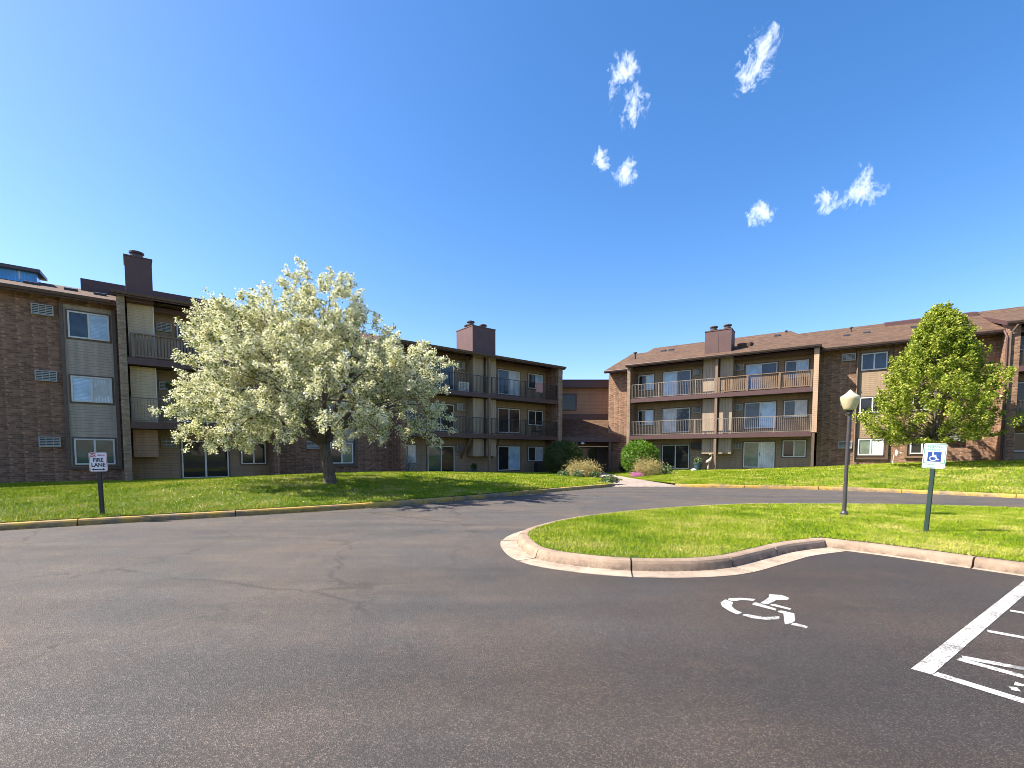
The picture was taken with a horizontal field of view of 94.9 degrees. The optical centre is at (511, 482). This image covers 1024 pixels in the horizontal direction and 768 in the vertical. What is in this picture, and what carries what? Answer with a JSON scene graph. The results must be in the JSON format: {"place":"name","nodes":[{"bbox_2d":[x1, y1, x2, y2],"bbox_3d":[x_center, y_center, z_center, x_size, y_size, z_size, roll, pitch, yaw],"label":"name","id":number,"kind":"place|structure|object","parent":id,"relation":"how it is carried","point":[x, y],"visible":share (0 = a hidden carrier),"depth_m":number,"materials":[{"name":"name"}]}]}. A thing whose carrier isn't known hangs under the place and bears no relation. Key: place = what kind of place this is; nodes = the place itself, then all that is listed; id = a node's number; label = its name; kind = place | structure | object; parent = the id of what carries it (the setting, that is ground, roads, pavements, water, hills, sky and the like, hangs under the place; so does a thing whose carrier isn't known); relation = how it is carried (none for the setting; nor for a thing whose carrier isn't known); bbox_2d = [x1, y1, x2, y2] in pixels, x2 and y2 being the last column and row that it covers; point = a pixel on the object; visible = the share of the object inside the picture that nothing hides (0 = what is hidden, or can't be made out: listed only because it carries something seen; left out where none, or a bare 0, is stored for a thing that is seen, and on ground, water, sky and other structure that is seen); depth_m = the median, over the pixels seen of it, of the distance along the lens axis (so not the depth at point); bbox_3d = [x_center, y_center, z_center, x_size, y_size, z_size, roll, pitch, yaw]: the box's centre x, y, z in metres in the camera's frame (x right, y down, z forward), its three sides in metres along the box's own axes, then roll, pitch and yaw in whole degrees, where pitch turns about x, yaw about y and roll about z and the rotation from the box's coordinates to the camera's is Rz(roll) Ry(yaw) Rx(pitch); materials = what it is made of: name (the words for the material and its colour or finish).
{"place":"outdoors","nodes":[
{"label":"outdoors","id":0,"kind":"place"},
{"bbox_2d":[0,471,611,522],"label":"lawn","id":1,"kind":"structure","parent":0,"point":[124,503],"depth_m":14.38,"materials":[{"name":"green plant"}]},
{"bbox_2d":[88,452,107,517],"bbox_3d":[-9.797,0.232,11.193,0.330,1.900,0.045,-3,4,-30],"label":"fire lane sign","id":2,"kind":"object","parent":1,"relation":"on","point":[98,462],"visible":0.98,"depth_m":11.16,"materials":[{"name":"metal"}]},
{"bbox_2d":[148,254,459,483],"bbox_3d":[-7.335,-3.937,17.730,10.755,8.429,10.012,0,3,0],"label":"blossom tree","id":3,"kind":"object","parent":1,"relation":"on","point":[291,368],"visible":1,"depth_m":16.16,"materials":[{"name":"white plant"}]},
{"bbox_2d":[138,474,496,505],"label":"fallen petals","id":4,"kind":"object","parent":1,"relation":"on","point":[308,485],"visible":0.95,"depth_m":16.39,"materials":[{"name":"white plant"}]},
{"bbox_2d":[406,452,415,470],"bbox_3d":[-7.219,-1.333,32.288,1.648,1.833,1.577,0,3,0],"label":"flowering shrub","id":5,"kind":"object","parent":1,"relation":"on","point":[410,462],"visible":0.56,"depth_m":32.24,"materials":[{"name":"green plant"}]},
{"bbox_2d":[534,462,548,471],"bbox_3d":[2.655,-1.286,40.054,1.600,0.930,0.550,-3,4,-39],"label":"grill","id":6,"kind":"object","parent":1,"relation":"on","point":[539,466],"visible":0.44,"depth_m":39.59,"materials":[{"name":"black metal"}]},
{"bbox_2d":[599,474,622,482],"bbox_3d":[5.141,-0.119,24.642,1.258,0.647,0.799,0,3,0],"label":"hosta","id":7,"kind":"object","parent":1,"relation":"on","point":[610,478],"visible":0.96,"depth_m":24.51,"materials":[{"name":"green plant"}]},
{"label":"planting bed","id":8,"kind":"structure","parent":1,"relation":"on","visible":0},
{"bbox_2d":[543,439,583,472],"bbox_3d":[3.999,-1.904,36.563,3.299,3.047,2.770,0,3,0],"label":"evergreen shrub","id":9,"kind":"object","parent":8,"relation":"on","point":[561,447],"visible":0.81,"depth_m":35.87,"materials":[{"name":"green plant"}]},
{"bbox_2d":[557,469,569,475],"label":"hosta","id":10,"kind":"object","parent":8,"relation":"on","point":[562,473],"visible":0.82,"depth_m":30.85,"materials":[{"name":"green plant"}]},
{"bbox_2d":[572,470,584,476],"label":"hosta","id":11,"kind":"object","parent":8,"relation":"on","point":[578,473],"visible":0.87,"depth_m":30.44,"materials":[{"name":"green plant"}]},
{"bbox_2d":[562,456,605,476],"bbox_3d":[4.853,-0.919,31.610,3.078,1.664,2.469,0,3,0],"label":"spirea shrub","id":12,"kind":"object","parent":8,"relation":"on","point":[587,467],"visible":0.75,"depth_m":31.28,"materials":[{"name":"beige plant"}]},
{"bbox_2d":[589,470,601,477],"bbox_3d":[5.475,-0.457,30.946,0.884,0.683,0.885,0,3,0],"label":"hosta","id":13,"kind":"object","parent":8,"relation":"on","point":[596,474],"visible":0.87,"depth_m":30.72,"materials":[{"name":"green plant"}]},
{"bbox_2d":[470,463,476,471],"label":"potted plant","id":14,"kind":"object","parent":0,"point":[473,466],"visible":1,"depth_m":35.14,"materials":[{"name":"green plant"}]},
{"bbox_2d":[0,480,1023,767],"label":"parking lot","id":15,"kind":"structure","parent":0,"point":[448,634],"depth_m":3.85,"materials":[{"name":"grey asphalt"}]},
{"bbox_2d":[0,483,614,530],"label":"kerb","id":16,"kind":"structure","parent":15,"relation":"on","point":[99,521],"depth_m":12.53,"materials":[{"name":"concrete"}]},
{"bbox_2d":[500,533,845,577],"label":"kerb","id":17,"kind":"structure","parent":15,"relation":"on","point":[524,548],"depth_m":6.73,"materials":[{"name":"concrete"}]},
{"bbox_2d":[503,503,1022,540],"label":"kerb","id":18,"kind":"structure","parent":15,"relation":"on","point":[514,536],"depth_m":9.55,"materials":[{"name":"concrete"}]},
{"bbox_2d":[721,594,807,627],"bbox_3d":[2.601,1.310,4.971,0.724,0.001,1.100,1,4,21],"label":"painted wheelchair symbol","id":19,"kind":"object","parent":15,"relation":"on","point":[789,617],"visible":1,"depth_m":4.93,"materials":[{"name":"paint"}]},
{"bbox_2d":[675,484,1023,497],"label":"kerb","id":20,"kind":"structure","parent":15,"relation":"on","point":[1004,495],"depth_m":20.79,"materials":[{"name":"concrete"}]},
{"bbox_2d":[820,537,1023,575],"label":"kerb","id":21,"kind":"structure","parent":15,"relation":"on","point":[984,563],"depth_m":7.05,"materials":[{"name":"concrete"}]},
{"bbox_2d":[911,581,1023,673],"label":"painted stall line","id":22,"kind":"object","parent":15,"relation":"on","point":[934,661],"visible":1,"depth_m":4.19,"materials":[{"name":"paint"}]},
{"bbox_2d":[933,610,1023,702],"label":"painted hatching","id":23,"kind":"object","parent":15,"relation":"on","point":[966,659],"visible":1,"depth_m":3.45,"materials":[{"name":"paint"}]},
{"bbox_2d":[1009,682,1023,690],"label":"pavement marking","id":24,"kind":"object","parent":15,"relation":"on","point":[1016,688],"visible":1,"depth_m":3.23,"materials":[{"name":"paint"}]},
{"bbox_2d":[0,0,1023,378],"label":"sky","id":25,"kind":"structure","parent":0,"point":[589,184],"materials":[{"name":"blue"}]},
{"bbox_2d":[599,472,678,486],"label":"walkway","id":26,"kind":"structure","parent":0,"point":[628,482],"depth_m":25.41,"materials":[{"name":"concrete"}]},
{"bbox_2d":[527,503,1023,561],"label":"lawn","id":27,"kind":"structure","parent":0,"point":[635,556],"depth_m":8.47,"materials":[{"name":"green plant"}]},
{"bbox_2d":[840,390,860,514],"bbox_3d":[7.960,-0.599,11.144,0.410,3.165,0.410,0,3,0],"label":"street lamp","id":28,"kind":"object","parent":27,"relation":"on","point":[849,400],"visible":0.95,"depth_m":11.09,"materials":[{"name":"metal"}]},
{"bbox_2d":[922,443,946,531],"bbox_3d":[7.768,0.306,8.743,0.320,2.050,0.045,6,5,42],"label":"reserved parking sign","id":29,"kind":"object","parent":27,"relation":"on","point":[934,457],"visible":0.98,"depth_m":8.71,"materials":[{"name":"metal"}]},
{"bbox_2d":[605,459,1023,493],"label":"lawn","id":30,"kind":"structure","parent":0,"point":[1014,481],"depth_m":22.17,"materials":[{"name":"green plant"}]},
{"bbox_2d":[618,462,625,471],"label":"evergreen shrub","id":31,"kind":"object","parent":30,"relation":"on","point":[621,468],"visible":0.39,"depth_m":40.10,"materials":[{"name":"green plant"}]},
{"bbox_2d":[630,472,642,476],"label":"azalea","id":32,"kind":"object","parent":30,"relation":"on","point":[638,474],"visible":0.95,"depth_m":31.81,"materials":[{"name":"pink plant"}]},
{"bbox_2d":[620,438,659,472],"bbox_3d":[9.940,-1.960,36.535,3.052,2.961,2.936,0,3,0],"label":"round shrub","id":33,"kind":"object","parent":30,"relation":"on","point":[631,447],"visible":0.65,"depth_m":35.89,"materials":[{"name":"green plant"}]},
{"bbox_2d":[630,453,665,475],"bbox_3d":[9.442,-1.136,32.634,2.815,1.816,2.330,0,3,0],"label":"spirea shrub","id":34,"kind":"object","parent":30,"relation":"on","point":[649,465],"visible":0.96,"depth_m":32.32,"materials":[{"name":"beige plant"}]},
{"bbox_2d":[659,463,674,474],"bbox_3d":[10.625,-0.820,32.376,1.103,1.096,1.096,0,3,0],"label":"hosta","id":35,"kind":"object","parent":30,"relation":"on","point":[667,471],"visible":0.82,"depth_m":32.24,"materials":[{"name":"green plant"}]},
{"bbox_2d":[693,457,702,469],"bbox_3d":[14.535,-1.451,36.732,0.675,1.143,0.659,0,3,0],"label":"planter","id":36,"kind":"object","parent":30,"relation":"on","point":[697,463],"visible":1,"depth_m":36.55,"materials":[{"name":"ceramic"}]},
{"bbox_2d":[706,453,711,469],"bbox_3d":[14.972,-1.540,35.718,0.467,1.303,0.295,2,4,25],"label":"garden ornament","id":37,"kind":"object","parent":30,"relation":"on","point":[708,461],"visible":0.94,"depth_m":35.66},
{"bbox_2d":[852,300,1023,446],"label":"leafy tree","id":38,"kind":"object","parent":30,"relation":"on","point":[940,330],"visible":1,"depth_m":24.72,"materials":[{"name":"green plant"}]},
{"label":"ground","id":39,"kind":"structure","parent":0,"visible":0},
{"bbox_2d":[0,250,566,482],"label":"apartment wing","id":40,"kind":"structure","parent":39,"relation":"on","point":[86,369],"depth_m":23.30,"materials":[{"name":"brown brick"}]},
{"bbox_2d":[65,308,111,343],"bbox_3d":[-20.145,-7.423,22.374,1.610,1.370,0.069,-3,4,-39],"label":"window","id":41,"kind":"structure","parent":40,"relation":"in","point":[80,325],"depth_m":22.35,"materials":[{"name":"blue glass"}]},
{"bbox_2d":[68,374,114,404],"bbox_3d":[-20.145,-4.438,22.547,1.610,1.350,0.069,-3,4,-39],"label":"window","id":42,"kind":"structure","parent":40,"relation":"in","point":[85,389],"depth_m":22.52,"materials":[{"name":"white glass"}]},
{"bbox_2d":[72,437,117,465],"bbox_3d":[-20.145,-1.478,22.719,1.610,1.380,0.069,-3,4,-39],"label":"window","id":43,"kind":"structure","parent":40,"relation":"in","point":[81,446],"depth_m":22.63,"materials":[{"name":"grey glass"}]},
{"bbox_2d":[165,369,179,390],"bbox_3d":[-16.892,-5.064,23.408,0.768,1.100,0.743,0,3,0],"label":"hanging basket","id":44,"kind":"object","parent":40,"relation":"hanging from","point":[168,385],"visible":0.51,"depth_m":23.23,"materials":[{"name":"metal"}]},
{"bbox_2d":[175,322,225,365],"bbox_3d":[-16.662,-7.293,25.228,2.280,2.140,0.084,-3,4,-39],"label":"sliding door","id":45,"kind":"structure","parent":40,"relation":"in","point":[177,330],"depth_m":24.71,"materials":[{"name":"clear glass"}]},
{"bbox_2d":[177,384,227,424],"bbox_3d":[-16.662,-4.238,25.405,2.280,2.140,0.084,-3,4,-39],"label":"sliding door","id":46,"kind":"structure","parent":40,"relation":"in","point":[206,384],"depth_m":25.14,"materials":[{"name":"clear glass"}]},
{"bbox_2d":[179,439,230,477],"bbox_3d":[-16.662,-1.243,25.579,2.280,2.140,0.084,-3,4,-39],"label":"sliding door","id":47,"kind":"structure","parent":40,"relation":"in","point":[196,463],"depth_m":25.49,"materials":[{"name":"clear glass"}]},
{"bbox_2d":[237,386,265,411],"bbox_3d":[-14.858,-4.737,26.844,1.410,1.390,0.069,-3,4,-39],"label":"window","id":48,"kind":"structure","parent":40,"relation":"in","point":[242,390],"depth_m":26.56,"materials":[{"name":"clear glass"}]},
{"bbox_2d":[239,441,266,464],"bbox_3d":[-14.858,-1.672,27.022,1.410,1.390,0.069,-3,4,-39],"label":"window","id":49,"kind":"structure","parent":40,"relation":"in","point":[259,457],"depth_m":27.12,"materials":[{"name":"clear glass"}]},
{"bbox_2d":[328,397,351,416],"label":"window","id":50,"kind":"structure","parent":40,"relation":"in","point":[331,407],"depth_m":29.66,"materials":[{"name":"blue glass"}]},
{"bbox_2d":[330,347,351,365],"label":"window","id":51,"kind":"structure","parent":40,"relation":"in","point":[344,347],"depth_m":29.99,"materials":[{"name":"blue glass"}]},
{"bbox_2d":[330,441,353,464],"bbox_3d":[-10.921,-1.879,30.152,1.590,1.480,0.069,-3,4,-39],"label":"window","id":52,"kind":"structure","parent":40,"relation":"in","point":[338,458],"depth_m":30.17,"materials":[{"name":"clear glass"}]},
{"bbox_2d":[405,400,415,419],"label":"window","id":53,"kind":"structure","parent":40,"relation":"in","point":[408,411],"depth_m":33.09,"materials":[{"name":"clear glass"}]},
{"bbox_2d":[405,444,416,463],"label":"window","id":54,"kind":"structure","parent":40,"relation":"in","point":[412,448],"depth_m":33.28,"materials":[{"name":"grey glass"}]},
{"bbox_2d":[425,359,454,389],"bbox_3d":[-5.242,-7.842,34.427,2.410,2.110,0.084,-3,4,-39],"label":"sliding door","id":55,"kind":"structure","parent":40,"relation":"in","point":[451,369],"depth_m":34.77,"materials":[{"name":"blue glass"}]},
{"bbox_2d":[426,402,454,431],"bbox_3d":[-5.242,-4.787,34.604,2.410,2.110,0.084,-3,4,-39],"label":"sliding door","id":56,"kind":"structure","parent":40,"relation":"in","point":[451,407],"depth_m":34.88,"materials":[{"name":"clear glass"}]},
{"bbox_2d":[426,445,454,471],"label":"sliding door","id":57,"kind":"structure","parent":40,"relation":"in","point":[439,459],"depth_m":34.76,"materials":[{"name":"grey glass"}]},
{"bbox_2d":[457,381,468,391],"bbox_3d":[-3.596,-7.001,34.522,0.850,0.700,0.220,-3,4,-39],"label":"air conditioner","id":58,"kind":"object","parent":40,"relation":"on","point":[459,387],"visible":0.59,"depth_m":34.38,"materials":[{"name":"white plastic"}]},
{"bbox_2d":[497,368,519,396],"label":"sliding door","id":59,"kind":"structure","parent":40,"relation":"in","point":[513,375],"depth_m":38.39,"materials":[{"name":"blue glass"}]},
{"bbox_2d":[497,407,519,433],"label":"sliding door","id":60,"kind":"structure","parent":40,"relation":"in","point":[503,413],"depth_m":38.57,"materials":[{"name":"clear glass"}]},
{"bbox_2d":[497,445,519,470],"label":"sliding door","id":61,"kind":"structure","parent":40,"relation":"in","point":[508,457],"depth_m":38.77,"materials":[{"name":"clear glass"}]},
{"bbox_2d":[527,372,542,389],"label":"window","id":62,"kind":"structure","parent":40,"relation":"in","point":[531,377],"depth_m":40.12,"materials":[{"name":"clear glass"}]},
{"bbox_2d":[527,409,542,425],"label":"window","id":63,"kind":"structure","parent":40,"relation":"in","point":[532,415],"depth_m":40.38,"materials":[{"name":"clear glass"}]},
{"bbox_2d":[527,446,542,461],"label":"window","id":64,"kind":"structure","parent":40,"relation":"in","point":[534,453],"depth_m":40.58,"materials":[{"name":"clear glass"}]},
{"bbox_2d":[536,382,542,392],"bbox_3d":[2.264,-7.768,38.586,0.723,0.819,0.063,-3,4,-39],"label":"towel","id":65,"kind":"object","parent":40,"relation":"hanging from","point":[539,387],"visible":1,"depth_m":38.59,"materials":[{"name":"pink fabric"}]},
{"bbox_2d":[562,379,620,472],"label":"entrance building","id":66,"kind":"structure","parent":39,"relation":"on","point":[585,415],"depth_m":44.17,"materials":[{"name":"brown brick"}]},
{"bbox_2d":[562,394,576,410],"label":"window","id":67,"kind":"structure","parent":66,"relation":"in","point":[569,401],"depth_m":44.20,"materials":[{"name":"grey glass"}]},
{"bbox_2d":[581,448,596,470],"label":"entrance door","id":68,"kind":"structure","parent":66,"relation":"in","point":[591,453],"depth_m":44.47,"materials":[{"name":"metal"}]},
{"bbox_2d":[604,306,1023,471],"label":"apartment wing","id":69,"kind":"structure","parent":39,"relation":"on","point":[725,398],"depth_m":34.22,"materials":[{"name":"brown brick"}]},
{"bbox_2d":[637,409,654,425],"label":"window","id":70,"kind":"structure","parent":69,"relation":"in","point":[647,414],"depth_m":39.82,"materials":[{"name":"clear glass"}]},
{"bbox_2d":[638,373,654,391],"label":"window","id":71,"kind":"structure","parent":69,"relation":"in","point":[645,379],"depth_m":39.63,"materials":[{"name":"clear glass"}]},
{"bbox_2d":[661,444,689,469],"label":"sliding door","id":72,"kind":"structure","parent":69,"relation":"in","point":[677,456],"depth_m":38.59,"materials":[{"name":"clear glass"}]},
{"bbox_2d":[662,407,690,433],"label":"sliding door","id":73,"kind":"structure","parent":69,"relation":"in","point":[677,413],"depth_m":38.42,"materials":[{"name":"blue glass"}]},
{"bbox_2d":[662,369,691,396],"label":"sliding door","id":74,"kind":"structure","parent":69,"relation":"in","point":[677,375],"depth_m":38.26,"materials":[{"name":"blue glass"}]},
{"bbox_2d":[742,441,775,468],"bbox_3d":[18.504,-2.065,35.250,2.220,2.060,0.084,2,4,34],"label":"sliding door","id":75,"kind":"structure","parent":69,"relation":"in","point":[755,454],"depth_m":35.23,"materials":[{"name":"glass"}]},
{"bbox_2d":[743,400,776,429],"bbox_3d":[18.504,-5.000,35.080,2.220,2.060,0.084,2,4,34],"label":"sliding door","id":76,"kind":"structure","parent":69,"relation":"in","point":[755,410],"depth_m":35.09,"materials":[{"name":"blue glass"}]},
{"bbox_2d":[744,361,778,390],"bbox_3d":[18.504,-7.845,34.915,2.220,2.060,0.084,2,4,34],"label":"sliding door","id":77,"kind":"structure","parent":69,"relation":"in","point":[765,367],"depth_m":34.89,"materials":[{"name":"blue glass"}]},
{"bbox_2d":[781,439,806,457],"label":"window","id":78,"kind":"structure","parent":69,"relation":"in","point":[791,448],"depth_m":33.96,"materials":[{"name":"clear glass"}]},
{"bbox_2d":[782,399,808,418],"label":"window","id":79,"kind":"structure","parent":69,"relation":"in","point":[796,406],"depth_m":33.78,"materials":[{"name":"grey glass"}]},
{"bbox_2d":[784,358,809,378],"bbox_3d":[20.392,-8.112,33.647,1.580,1.340,0.069,2,4,34],"label":"window","id":80,"kind":"structure","parent":69,"relation":"in","point":[799,364],"depth_m":33.62,"materials":[{"name":"blue glass"}]},
{"bbox_2d":[856,438,884,455],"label":"window","id":81,"kind":"structure","parent":69,"relation":"in","point":[865,446],"depth_m":31.50,"materials":[{"name":"white plastic"}]},
{"bbox_2d":[858,396,886,413],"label":"window","id":82,"kind":"structure","parent":69,"relation":"in","point":[865,402],"depth_m":31.50,"materials":[{"name":"clear glass"}]},
{"bbox_2d":[860,350,888,371],"bbox_3d":[24.039,-8.024,31.178,1.510,1.250,0.069,2,4,34],"label":"window","id":83,"kind":"structure","parent":69,"relation":"in","point":[869,361],"depth_m":31.16,"materials":[{"name":"blue glass"}]},
{"bbox_2d":[908,435,923,454],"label":"window","id":84,"kind":"structure","parent":69,"relation":"in","point":[914,449],"depth_m":30.22,"materials":[{"name":"clear glass"}]},
{"bbox_2d":[911,394,933,411],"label":"window","id":85,"kind":"structure","parent":69,"relation":"in","point":[915,394],"depth_m":30.07,"materials":[{"name":"clear glass"}]},
{"bbox_2d":[1014,432,1023,452],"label":"window","id":86,"kind":"structure","parent":69,"relation":"in","point":[1019,436],"depth_m":27.67,"materials":[{"name":"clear glass"}]},
{"bbox_2d":[1017,381,1023,402],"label":"window","id":87,"kind":"structure","parent":69,"relation":"in","point":[1020,391],"depth_m":27.53,"materials":[{"name":"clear glass"}]},
{"bbox_2d":[1020,331,1023,351],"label":"window","id":88,"kind":"structure","parent":69,"relation":"in","point":[1022,332],"depth_m":27.40,"materials":[{"name":"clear glass"}]}
]}

